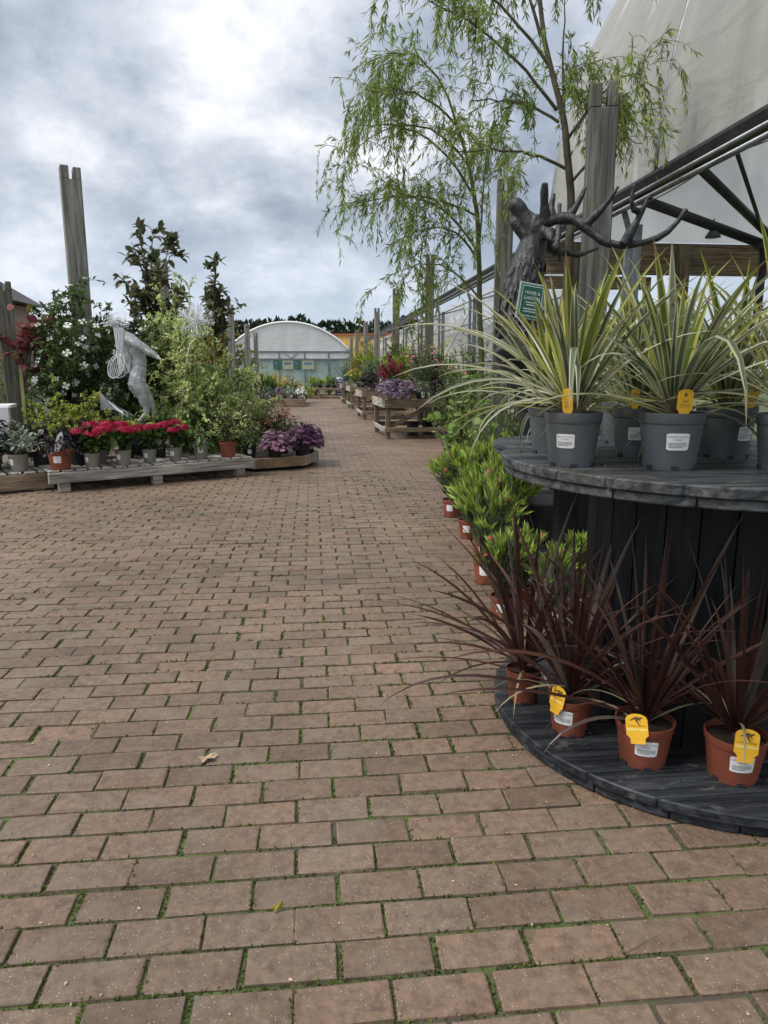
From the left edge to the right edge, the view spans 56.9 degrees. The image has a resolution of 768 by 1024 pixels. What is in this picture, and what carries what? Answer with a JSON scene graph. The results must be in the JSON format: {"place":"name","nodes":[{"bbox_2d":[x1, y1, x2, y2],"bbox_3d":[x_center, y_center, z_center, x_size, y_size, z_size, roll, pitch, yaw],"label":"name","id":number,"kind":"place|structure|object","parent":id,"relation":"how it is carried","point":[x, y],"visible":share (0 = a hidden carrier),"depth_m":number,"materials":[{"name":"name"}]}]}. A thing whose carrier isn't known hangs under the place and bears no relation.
{"place":"outdoors","nodes":[
{"label":"outdoors","id":0,"kind":"place"},
{"bbox_2d":[0,282,40,400],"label":"house","id":1,"kind":"structure","parent":0,"point":[21,301],"depth_m":31.98,"materials":[{"name":"tile"}]},
{"bbox_2d":[0,372,767,1023],"bbox_3d":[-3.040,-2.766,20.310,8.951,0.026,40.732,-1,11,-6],"label":"paving","id":2,"kind":"structure","parent":0,"point":[354,925],"depth_m":2.13,"materials":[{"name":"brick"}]},
{"bbox_2d":[0,403,16,465],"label":"white seat","id":3,"kind":"object","parent":2,"relation":"on","point":[5,415],"visible":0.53,"depth_m":7.95,"materials":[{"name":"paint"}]},
{"bbox_2d":[0,281,23,434],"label":"timber post","id":4,"kind":"object","parent":2,"relation":"on","point":[11,371],"visible":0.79,"depth_m":8.62,"materials":[{"name":"wood"}]},
{"bbox_2d":[0,341,46,426],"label":"evergreen shrub","id":5,"kind":"object","parent":2,"relation":"on","point":[4,395],"visible":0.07,"depth_m":9.73,"materials":[{"name":"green plant"}]},
{"bbox_2d":[18,359,31,460],"bbox_3d":[-4.385,-1.171,8.667,0.040,1.420,0.040,-1,11,-6],"label":"tree stake","id":6,"kind":"object","parent":2,"relation":"on","point":[23,393],"visible":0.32,"depth_m":8.60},
{"bbox_2d":[0,460,53,491],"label":"display platform","id":7,"kind":"structure","parent":2,"relation":"on","point":[29,479],"depth_m":7.49,"materials":[{"name":"wood"}]},
{"bbox_2d":[0,420,31,468],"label":"potted plant","id":8,"kind":"object","parent":7,"relation":"on","point":[5,436],"visible":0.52,"depth_m":7.63,"materials":[{"name":"purple plant"}]},
{"bbox_2d":[0,420,42,471],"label":"potted plant","id":9,"kind":"object","parent":7,"relation":"on","point":[18,461],"visible":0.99,"depth_m":7.46,"materials":[{"name":"plant"}]},
{"bbox_2d":[11,418,57,466],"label":"potted plant","id":10,"kind":"object","parent":7,"relation":"on","point":[38,459],"visible":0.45,"depth_m":7.83,"materials":[{"name":"green plant"}]},
{"bbox_2d":[0,303,54,448],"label":"red leaved tree","id":11,"kind":"object","parent":2,"relation":"on","point":[24,348],"visible":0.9,"depth_m":8.47,"materials":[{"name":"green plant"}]},
{"bbox_2d":[19,351,92,471],"bbox_3d":[-3.931,-1.194,8.588,0.927,1.504,0.780,3,12,14],"label":"euonymus","id":12,"kind":"object","parent":2,"relation":"on","point":[42,415],"visible":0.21,"depth_m":8.42,"materials":[{"name":"green plant"}]},
{"bbox_2d":[30,389,121,470],"bbox_3d":[-3.581,-0.891,8.232,1.182,1.051,1.160,3,12,13],"label":"euonymus","id":13,"kind":"object","parent":2,"relation":"on","point":[59,419],"visible":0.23,"depth_m":8.20,"materials":[{"name":"green plant"}]},
{"bbox_2d":[58,164,99,419],"bbox_3d":[-4.104,-2.605,9.619,0.250,3.860,0.210,-6,13,-27],"label":"timber post","id":14,"kind":"object","parent":2,"relation":"on","point":[74,226],"visible":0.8,"depth_m":9.32,"materials":[{"name":"wood"}]},
{"bbox_2d":[14,274,151,454],"bbox_3d":[-3.936,-1.773,9.057,1.662,2.457,1.536,11,16,43],"label":"clematis","id":15,"kind":"object","parent":2,"relation":"on","point":[74,376],"visible":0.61,"depth_m":8.74,"materials":[{"name":"green plant"}]},
{"bbox_2d":[100,311,160,455],"bbox_3d":[-3.041,-1.454,8.675,0.695,1.973,0.365,-1,11,-6],"label":"wire sculpture","id":16,"kind":"object","parent":2,"relation":"on","point":[136,347],"visible":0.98,"depth_m":8.55,"materials":[{"name":"paint"}]},
{"bbox_2d":[98,317,170,422],"bbox_3d":[-3.275,-1.619,9.589,1.149,1.946,1.135,6,13,26],"label":"clematis","id":17,"kind":"object","parent":2,"relation":"on","point":[150,367],"visible":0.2,"depth_m":9.42,"materials":[{"name":"green plant"}]},
{"bbox_2d":[32,450,253,492],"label":"display platform","id":18,"kind":"structure","parent":2,"relation":"on","point":[156,471],"depth_m":7.99,"materials":[{"name":"wood"}]},
{"bbox_2d":[33,431,85,469],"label":"potted plant","id":19,"kind":"object","parent":18,"relation":"on","point":[59,456],"visible":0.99,"depth_m":7.39,"materials":[{"name":"purple plant"}]},
{"bbox_2d":[46,417,88,464],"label":"potted plant","id":20,"kind":"object","parent":18,"relation":"on","point":[78,458],"visible":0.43,"depth_m":7.78,"materials":[{"name":"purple plant"}]},
{"bbox_2d":[70,421,110,466],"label":"potted hydrangea","id":21,"kind":"object","parent":18,"relation":"on","point":[94,434],"visible":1,"depth_m":7.59,"materials":[{"name":"plant"}]},
{"bbox_2d":[83,420,113,463],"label":"potted hydrangea","id":22,"kind":"object","parent":18,"relation":"on","point":[103,456],"visible":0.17,"depth_m":7.94,"materials":[{"name":"plant"}]},
{"bbox_2d":[99,391,133,444],"bbox_3d":[-3.242,-1.087,8.729,0.371,0.814,0.328,-1,11,-6],"label":"wire sculpture","id":23,"kind":"object","parent":18,"relation":"on","point":[106,403],"visible":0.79,"depth_m":8.62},
{"bbox_2d":[98,420,140,464],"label":"potted hydrangea","id":24,"kind":"object","parent":18,"relation":"on","point":[125,431],"visible":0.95,"depth_m":7.77,"materials":[{"name":"plant"}]},
{"bbox_2d":[134,420,165,462],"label":"potted hydrangea","id":25,"kind":"object","parent":18,"relation":"on","point":[149,452],"visible":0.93,"depth_m":8.00,"materials":[{"name":"plant"}]},
{"bbox_2d":[138,403,190,456],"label":"potted plant","id":26,"kind":"object","parent":18,"relation":"on","point":[160,452],"visible":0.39,"depth_m":8.46,"materials":[{"name":"green plant"}]},
{"bbox_2d":[156,418,190,460],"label":"potted hydrangea","id":27,"kind":"object","parent":18,"relation":"on","point":[173,429],"visible":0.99,"depth_m":8.18,"materials":[{"name":"plant"}]},
{"bbox_2d":[178,303,214,446],"bbox_3d":[-2.329,-1.687,8.909,0.448,1.838,0.463,-9,15,-39],"label":"wire sculpture","id":28,"kind":"object","parent":18,"relation":"on","point":[198,321],"visible":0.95,"depth_m":8.75,"materials":[{"name":"metal"}]},
{"bbox_2d":[185,426,216,458],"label":"potted plant","id":29,"kind":"object","parent":18,"relation":"on","point":[200,445],"visible":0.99,"depth_m":8.30,"materials":[{"name":"green plant"}]},
{"bbox_2d":[184,401,220,438],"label":"potted plant","id":30,"kind":"object","parent":18,"relation":"on","point":[192,419],"visible":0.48,"depth_m":8.72,"materials":[{"name":"green plant"}]},
{"bbox_2d":[206,403,242,457],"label":"potted plant","id":31,"kind":"object","parent":18,"relation":"on","point":[227,445],"visible":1,"depth_m":8.47,"materials":[{"name":"green plant"}]},
{"bbox_2d":[112,216,193,376],"bbox_3d":[-3.501,-2.683,10.733,1.096,3.577,1.500,-1,11,-6],"label":"magnolia tree","id":32,"kind":"object","parent":2,"relation":"on","point":[155,274],"visible":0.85,"depth_m":10.63,"materials":[{"name":"green plant"}]},
{"bbox_2d":[140,271,213,417],"bbox_3d":[-2.794,-1.916,9.559,1.020,2.536,0.978,-5,12,-22],"label":"variegated shrub","id":33,"kind":"object","parent":2,"relation":"on","point":[165,368],"visible":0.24,"depth_m":9.41,"materials":[{"name":"green plant"}]},
{"bbox_2d":[134,310,263,461],"bbox_3d":[-2.363,-1.554,9.116,1.548,2.060,1.783,4,12,19],"label":"variegated shrub","id":34,"kind":"object","parent":2,"relation":"on","point":[194,394],"visible":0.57,"depth_m":8.98,"materials":[{"name":"green plant"}]},
{"bbox_2d":[171,353,272,432],"bbox_3d":[-2.494,-1.583,10.538,1.571,1.510,1.577,-6,13,-28],"label":"evergreen shrub","id":35,"kind":"object","parent":2,"relation":"on","point":[232,371],"visible":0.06,"depth_m":10.55,"materials":[{"name":"green plant"}]},
{"bbox_2d":[199,251,246,370],"bbox_3d":[-2.951,-2.885,12.512,0.767,3.274,1.155,2,11,9],"label":"magnolia tree","id":36,"kind":"object","parent":2,"relation":"on","point":[215,304],"visible":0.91,"depth_m":12.21,"materials":[{"name":"green plant"}]},
{"bbox_2d":[190,306,267,378],"bbox_3d":[-7.198,-7.246,31.984,3.237,4.232,2.987,9,14,38],"label":"autumn tree","id":37,"kind":"object","parent":2,"relation":"on","point":[220,353],"visible":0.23,"depth_m":31.46,"materials":[{"name":"green plant"}]},
{"bbox_2d":[226,304,236,383],"bbox_3d":[-5.260,-5.382,24.523,0.220,3.465,0.180,-1,11,-6],"label":"timber post","id":38,"kind":"object","parent":2,"relation":"on","point":[231,336],"visible":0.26,"depth_m":24.33,"materials":[{"name":"wood"}]},
{"bbox_2d":[199,342,284,453],"bbox_3d":[-2.048,-1.438,9.466,1.343,1.640,1.340,4,12,19],"label":"variegated shrub","id":39,"kind":"object","parent":2,"relation":"on","point":[255,406],"visible":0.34,"depth_m":9.44,"materials":[{"name":"green plant"}]},
{"bbox_2d":[244,324,250,386],"bbox_3d":[-5.556,-6.082,28.965,0.200,3.096,0.150,-1,11,-6],"label":"timber post","id":40,"kind":"object","parent":2,"relation":"on","point":[247,345],"visible":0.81,"depth_m":28.75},
{"bbox_2d":[233,386,293,445],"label":"evergreen shrub","id":41,"kind":"object","parent":2,"relation":"on","point":[264,407],"visible":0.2,"depth_m":12.11,"materials":[{"name":"green plant"}]},
{"bbox_2d":[231,447,318,470],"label":"corner platform","id":42,"kind":"structure","parent":2,"relation":"on","point":[290,459],"depth_m":9.17,"materials":[{"name":"wood"}]},
{"bbox_2d":[238,433,260,457],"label":"potted plant","id":43,"kind":"object","parent":42,"relation":"on","point":[250,450],"visible":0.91,"depth_m":9.11,"materials":[{"name":"green plant"}]},
{"bbox_2d":[258,429,292,457],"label":"potted plant","id":44,"kind":"object","parent":42,"relation":"on","point":[275,448],"visible":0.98,"depth_m":9.07,"materials":[{"name":"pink plant"}]},
{"bbox_2d":[252,392,309,453],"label":"potted plant","id":45,"kind":"object","parent":42,"relation":"on","point":[273,423],"visible":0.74,"depth_m":9.56,"materials":[{"name":"green plant"}]},
{"bbox_2d":[282,422,324,455],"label":"potted plant","id":46,"kind":"object","parent":42,"relation":"on","point":[303,448],"visible":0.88,"depth_m":9.32,"materials":[{"name":"purple plant"}]},
{"bbox_2d":[245,396,305,406],"bbox_3d":[-4.483,-4.092,26.192,3.120,0.260,3.000,-1,11,-6],"label":"planter box","id":47,"kind":"object","parent":2,"relation":"on","point":[288,402],"visible":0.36,"depth_m":24.84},
{"bbox_2d":[254,372,285,398],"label":"leafy plant","id":48,"kind":"object","parent":47,"relation":"in","point":[264,383],"visible":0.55,"depth_m":26.01,"materials":[{"name":"green plant"}]},
{"bbox_2d":[30,313,690,382],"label":"conifer hedge","id":49,"kind":"object","parent":2,"relation":"on","point":[340,327],"visible":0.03,"depth_m":72.19,"materials":[{"name":"green plant"}]},
{"bbox_2d":[333,333,390,361],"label":"yellow building","id":50,"kind":"structure","parent":2,"relation":"on","point":[344,338],"depth_m":50.79,"materials":[{"name":"paint"}]},
{"bbox_2d":[346,386,380,408],"bbox_3d":[-0.527,-3.908,24.087,1.400,0.744,1.600,-1,11,-7],"label":"display bench","id":51,"kind":"object","parent":2,"relation":"on","point":[352,402],"visible":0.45,"depth_m":23.32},
{"bbox_2d":[374,308,379,383],"bbox_3d":[-0.264,-5.872,26.777,0.200,3.543,0.150,-1,11,-6],"label":"timber post","id":52,"kind":"object","parent":2,"relation":"on","point":[377,330],"visible":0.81,"depth_m":26.54,"materials":[{"name":"wood"}]},
{"bbox_2d":[0,466,767,1023],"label":"joint moss","id":53,"kind":"object","parent":2,"relation":"on","point":[262,986],"visible":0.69,"depth_m":2.23,"materials":[{"name":"plant"}]},
{"bbox_2d":[355,389,413,419],"bbox_3d":[0.008,-2.948,19.286,1.420,0.744,1.750,-1,11,-7],"label":"display bench","id":54,"kind":"object","parent":2,"relation":"on","point":[364,411],"visible":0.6,"depth_m":18.51,"materials":[{"name":"wood"}]},
{"bbox_2d":[356,372,378,390],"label":"potted plant","id":55,"kind":"object","parent":54,"relation":"on","point":[367,386],"visible":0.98,"depth_m":18.39,"materials":[{"name":"purple plant"}]},
{"bbox_2d":[353,343,384,390],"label":"potted plant","id":56,"kind":"object","parent":54,"relation":"on","point":[369,358],"visible":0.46,"depth_m":19.31,"materials":[{"name":"green plant"}]},
{"bbox_2d":[392,288,399,359],"bbox_3d":[0.350,-4.676,20.724,0.190,3.570,0.150,-1,11,-6],"label":"timber post","id":57,"kind":"object","parent":2,"relation":"on","point":[396,333],"visible":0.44,"depth_m":20.51,"materials":[{"name":"wood"}]},
{"bbox_2d":[387,319,442,420],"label":"rose bush","id":58,"kind":"object","parent":2,"relation":"on","point":[413,346],"visible":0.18,"depth_m":16.70,"materials":[{"name":"green plant"}]},
{"bbox_2d":[372,396,458,438],"bbox_3d":[0.578,-1.895,14.017,1.420,0.744,1.720,-2,11,-8],"label":"display bench","id":59,"kind":"object","parent":2,"relation":"on","point":[386,403],"visible":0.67,"depth_m":13.20,"materials":[{"name":"wood"}]},
{"bbox_2d":[374,353,404,387],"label":"potted plant","id":60,"kind":"object","parent":59,"relation":"on","point":[388,375],"visible":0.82,"depth_m":13.52,"materials":[{"name":"red plant"}]},
{"bbox_2d":[373,378,409,398],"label":"potted plant","id":61,"kind":"object","parent":59,"relation":"on","point":[388,384],"visible":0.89,"depth_m":12.94,"materials":[{"name":"purple plant"}]},
{"bbox_2d":[382,345,411,398],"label":"potted plant","id":62,"kind":"object","parent":59,"relation":"on","point":[402,375],"visible":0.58,"depth_m":13.89,"materials":[{"name":"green plant"}]},
{"bbox_2d":[393,379,421,398],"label":"potted plant","id":63,"kind":"object","parent":59,"relation":"on","point":[407,393],"visible":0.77,"depth_m":13.04,"materials":[{"name":"purple plant"}]},
{"bbox_2d":[397,342,450,398],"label":"potted plant","id":64,"kind":"object","parent":59,"relation":"on","point":[422,376],"visible":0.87,"depth_m":13.60,"materials":[{"name":"green plant"}]},
{"bbox_2d":[314,17,520,439],"bbox_3d":[0.466,-2.690,7.719,2.432,4.774,2.031,-1,11,-6],"label":"willow tree","id":65,"kind":"object","parent":2,"relation":"on","point":[389,92],"visible":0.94,"depth_m":7.39,"materials":[{"name":"green plant"}]},
{"bbox_2d":[424,254,434,417],"bbox_3d":[0.944,-3.518,14.867,0.180,3.592,0.150,0,11,0],"label":"timber post","id":66,"kind":"object","parent":2,"relation":"on","point":[429,334],"visible":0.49,"depth_m":14.70,"materials":[{"name":"wood"}]},
{"bbox_2d":[426,444,466,517],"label":"potted oleander","id":67,"kind":"object","parent":2,"relation":"on","point":[442,469],"visible":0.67,"depth_m":6.15,"materials":[{"name":"plant"}]},
{"bbox_2d":[423,356,497,480],"bbox_3d":[0.799,-0.825,6.995,0.775,1.402,0.711,-1,11,-6],"label":"round leaved shrub","id":68,"kind":"object","parent":2,"relation":"on","point":[460,436],"visible":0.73,"depth_m":6.94,"materials":[{"name":"green plant"}]},
{"bbox_2d":[445,461,476,539],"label":"potted oleander","id":69,"kind":"object","parent":2,"relation":"on","point":[463,474],"visible":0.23,"depth_m":5.35,"materials":[{"name":"plant"}]},
{"bbox_2d":[436,327,491,397],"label":"evergreen shrub","id":70,"kind":"object","parent":2,"relation":"on","point":[471,350],"visible":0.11,"depth_m":14.12,"materials":[{"name":"green plant"}]},
{"bbox_2d":[439,341,491,407],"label":"evergreen shrub","id":71,"kind":"object","parent":2,"relation":"on","point":[464,357],"visible":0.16,"depth_m":13.17,"materials":[{"name":"green plant"}]},
{"bbox_2d":[431,350,509,418],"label":"evergreen shrub","id":72,"kind":"object","parent":2,"relation":"on","point":[472,383],"visible":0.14,"depth_m":11.75,"materials":[{"name":"green plant"}]},
{"bbox_2d":[428,358,514,435],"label":"evergreen shrub","id":73,"kind":"object","parent":2,"relation":"on","point":[446,401],"visible":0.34,"depth_m":10.86,"materials":[{"name":"green plant"}]},
{"bbox_2d":[450,436,495,470],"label":"potted oleander","id":74,"kind":"object","parent":2,"relation":"on","point":[480,454],"visible":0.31,"depth_m":5.93,"materials":[{"name":"plant"}]},
{"bbox_2d":[438,378,518,451],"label":"evergreen shrub","id":75,"kind":"object","parent":2,"relation":"on","point":[470,416],"visible":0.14,"depth_m":9.09,"materials":[{"name":"green plant"}]},
{"bbox_2d":[443,463,529,553],"bbox_3d":[0.684,-0.021,4.842,0.545,0.664,0.519,-1,11,-3],"label":"potted oleander","id":76,"kind":"object","parent":2,"relation":"on","point":[475,479],"visible":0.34,"depth_m":4.74,"materials":[{"name":"plant"}]},
{"bbox_2d":[449,476,532,584],"bbox_3d":[0.655,0.102,4.222,0.484,0.664,0.452,-7,13,-32],"label":"potted oleander","id":77,"kind":"object","parent":2,"relation":"on","point":[485,522],"visible":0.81,"depth_m":4.21,"materials":[{"name":"plant"}]},
{"bbox_2d":[468,367,519,445],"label":"evergreen shrub","id":78,"kind":"object","parent":2,"relation":"on","point":[502,423],"visible":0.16,"depth_m":7.48,"materials":[{"name":"green plant"}]},
{"bbox_2d":[226,0,767,428],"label":"polytunnel","id":79,"kind":"structure","parent":2,"relation":"on","point":[717,170],"depth_m":8.28,"materials":[{"name":"plastic"}]},
{"bbox_2d":[465,454,533,492],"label":"potted oleander","id":80,"kind":"object","parent":2,"relation":"on","point":[495,466],"visible":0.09,"depth_m":5.07,"materials":[{"name":"plant"}]},
{"bbox_2d":[490,176,514,440],"bbox_3d":[1.532,-2.420,9.254,0.210,3.639,0.150,1,11,4],"label":"timber post","id":81,"kind":"object","parent":2,"relation":"on","point":[504,246],"visible":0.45,"depth_m":9.01,"materials":[{"name":"wood"}]},
{"bbox_2d":[465,402,543,487],"bbox_3d":[1.209,-0.541,6.540,1.048,1.030,1.068,2,11,10],"label":"evergreen shrub","id":82,"kind":"object","parent":2,"relation":"on","point":[515,431],"visible":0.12,"depth_m":6.57,"materials":[{"name":"green plant"}]},
{"bbox_2d":[472,527,539,620],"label":"potted oleander","id":83,"kind":"object","parent":2,"relation":"on","point":[498,549],"visible":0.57,"depth_m":3.60,"materials":[{"name":"plant"}]},
{"bbox_2d":[473,468,542,536],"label":"potted oleander","id":84,"kind":"object","parent":2,"relation":"on","point":[517,485],"visible":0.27,"depth_m":4.76,"materials":[{"name":"plant"}]},
{"bbox_2d":[503,517,549,608],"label":"potted oleander","id":85,"kind":"object","parent":2,"relation":"on","point":[524,573],"visible":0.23,"depth_m":3.79,"materials":[{"name":"plant"}]},
{"bbox_2d":[361,0,702,489],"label":"willow tree","id":86,"kind":"object","parent":2,"relation":"on","point":[626,118],"visible":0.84,"depth_m":6.36,"materials":[{"name":"green plant"}]},
{"bbox_2d":[493,435,601,590],"bbox_3d":[1.177,-0.026,4.418,1.000,0.832,0.996,-1,11,-6],"label":"cable drum","id":87,"kind":"object","parent":2,"relation":"on","point":[563,502],"visible":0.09,"depth_m":4.33,"materials":[{"name":"paint"}]},
{"bbox_2d":[521,541,585,625],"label":"potted oleander","id":88,"kind":"object","parent":2,"relation":"on","point":[567,560],"visible":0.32,"depth_m":3.52,"materials":[{"name":"plant"}]},
{"bbox_2d":[552,528,586,610],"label":"potted oleander","id":89,"kind":"object","parent":2,"relation":"on","point":[578,539],"visible":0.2,"depth_m":3.75,"materials":[{"name":"plant"}]},
{"bbox_2d":[493,182,687,543],"bbox_3d":[1.545,-1.078,5.357,1.573,2.534,0.940,-1,11,-6],"label":"stag statue","id":90,"kind":"object","parent":2,"relation":"on","point":[536,234],"visible":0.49,"depth_m":5.02,"materials":[{"name":"brown metal"}]},
{"bbox_2d":[515,281,543,320],"bbox_3d":[0.999,-1.432,4.820,0.189,0.239,0.017,6,10,-13],"label":"hanging sign","id":91,"kind":"object","parent":90,"relation":"hanging from","point":[525,306],"visible":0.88,"depth_m":4.81,"materials":[{"name":"plastic"}]},
{"bbox_2d":[578,80,619,408],"bbox_3d":[1.859,-1.830,6.330,0.235,3.628,0.160,2,11,8],"label":"timber post","id":92,"kind":"object","parent":2,"relation":"on","point":[601,144],"visible":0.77,"depth_m":6.05,"materials":[{"name":"wood"}]},
{"bbox_2d":[494,437,767,835],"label":"cable drum","id":93,"kind":"object","parent":2,"relation":"on","point":[706,504],"visible":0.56,"depth_m":2.17,"materials":[{"name":"paint"}]},
{"bbox_2d":[371,494,649,716],"bbox_3d":[0.440,0.325,2.564,1.129,0.839,1.083,9,14,37],"label":"potted cordyline","id":94,"kind":"object","parent":93,"relation":"on","point":[513,639],"visible":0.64,"depth_m":2.54,"materials":[{"name":"plant"}]},
{"bbox_2d":[447,281,656,454],"bbox_3d":[0.572,-0.496,2.492,0.693,0.627,0.797,-1,11,-6],"label":"potted cordyline","id":95,"kind":"object","parent":93,"relation":"on","point":[536,416],"visible":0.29,"depth_m":2.47,"materials":[{"name":"plant"}]},
{"bbox_2d":[389,246,725,467],"bbox_3d":[0.502,-0.428,2.133,1.006,0.660,0.846,-5,12,-24],"label":"potted cordyline","id":96,"kind":"object","parent":93,"relation":"on","point":[573,428],"visible":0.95,"depth_m":2.11,"materials":[{"name":"plant"}]},
{"bbox_2d":[377,503,752,738],"bbox_3d":[0.627,0.330,2.409,1.172,0.795,1.098,6,13,28],"label":"potted cordyline","id":97,"kind":"object","parent":93,"relation":"on","point":[570,686],"visible":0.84,"depth_m":2.32,"materials":[{"name":"plant"}]},
{"bbox_2d":[437,512,767,770],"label":"potted cordyline","id":98,"kind":"object","parent":93,"relation":"on","point":[646,726],"visible":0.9,"depth_m":2.13,"materials":[{"name":"plant"}]},
{"bbox_2d":[521,287,733,443],"bbox_3d":[1.027,-0.552,2.923,0.863,0.688,0.829,-1,11,-6],"label":"potted cordyline","id":99,"kind":"object","parent":93,"relation":"on","point":[606,420],"visible":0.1,"depth_m":2.85,"materials":[{"name":"plant"}]},
{"bbox_2d":[523,258,749,457],"bbox_3d":[0.857,-0.475,2.455,0.728,0.744,0.767,11,16,44],"label":"potted cordyline","id":100,"kind":"object","parent":93,"relation":"on","point":[626,429],"visible":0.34,"depth_m":2.39,"materials":[{"name":"plant"}]},
{"bbox_2d":[513,237,767,470],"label":"potted cordyline","id":101,"kind":"object","parent":93,"relation":"on","point":[671,435],"visible":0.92,"depth_m":2.05,"materials":[{"name":"plant"}]},
{"bbox_2d":[559,531,767,787],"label":"potted cordyline","id":102,"kind":"object","parent":93,"relation":"on","point":[736,741],"visible":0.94,"depth_m":2.05,"materials":[{"name":"plant"}]},
{"bbox_2d":[596,250,767,460],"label":"potted cordyline","id":103,"kind":"object","parent":93,"relation":"on","point":[723,437],"visible":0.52,"depth_m":2.35,"materials":[{"name":"plant"}]},
{"bbox_2d":[625,214,767,469],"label":"potted cordyline","id":104,"kind":"object","parent":93,"relation":"on","point":[761,418],"visible":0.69,"depth_m":2.09,"materials":[{"name":"plant"}]},
{"bbox_2d":[0,0,767,370],"label":"sky","id":105,"kind":"structure","parent":0,"point":[205,119],"materials":[{"name":"grey"}]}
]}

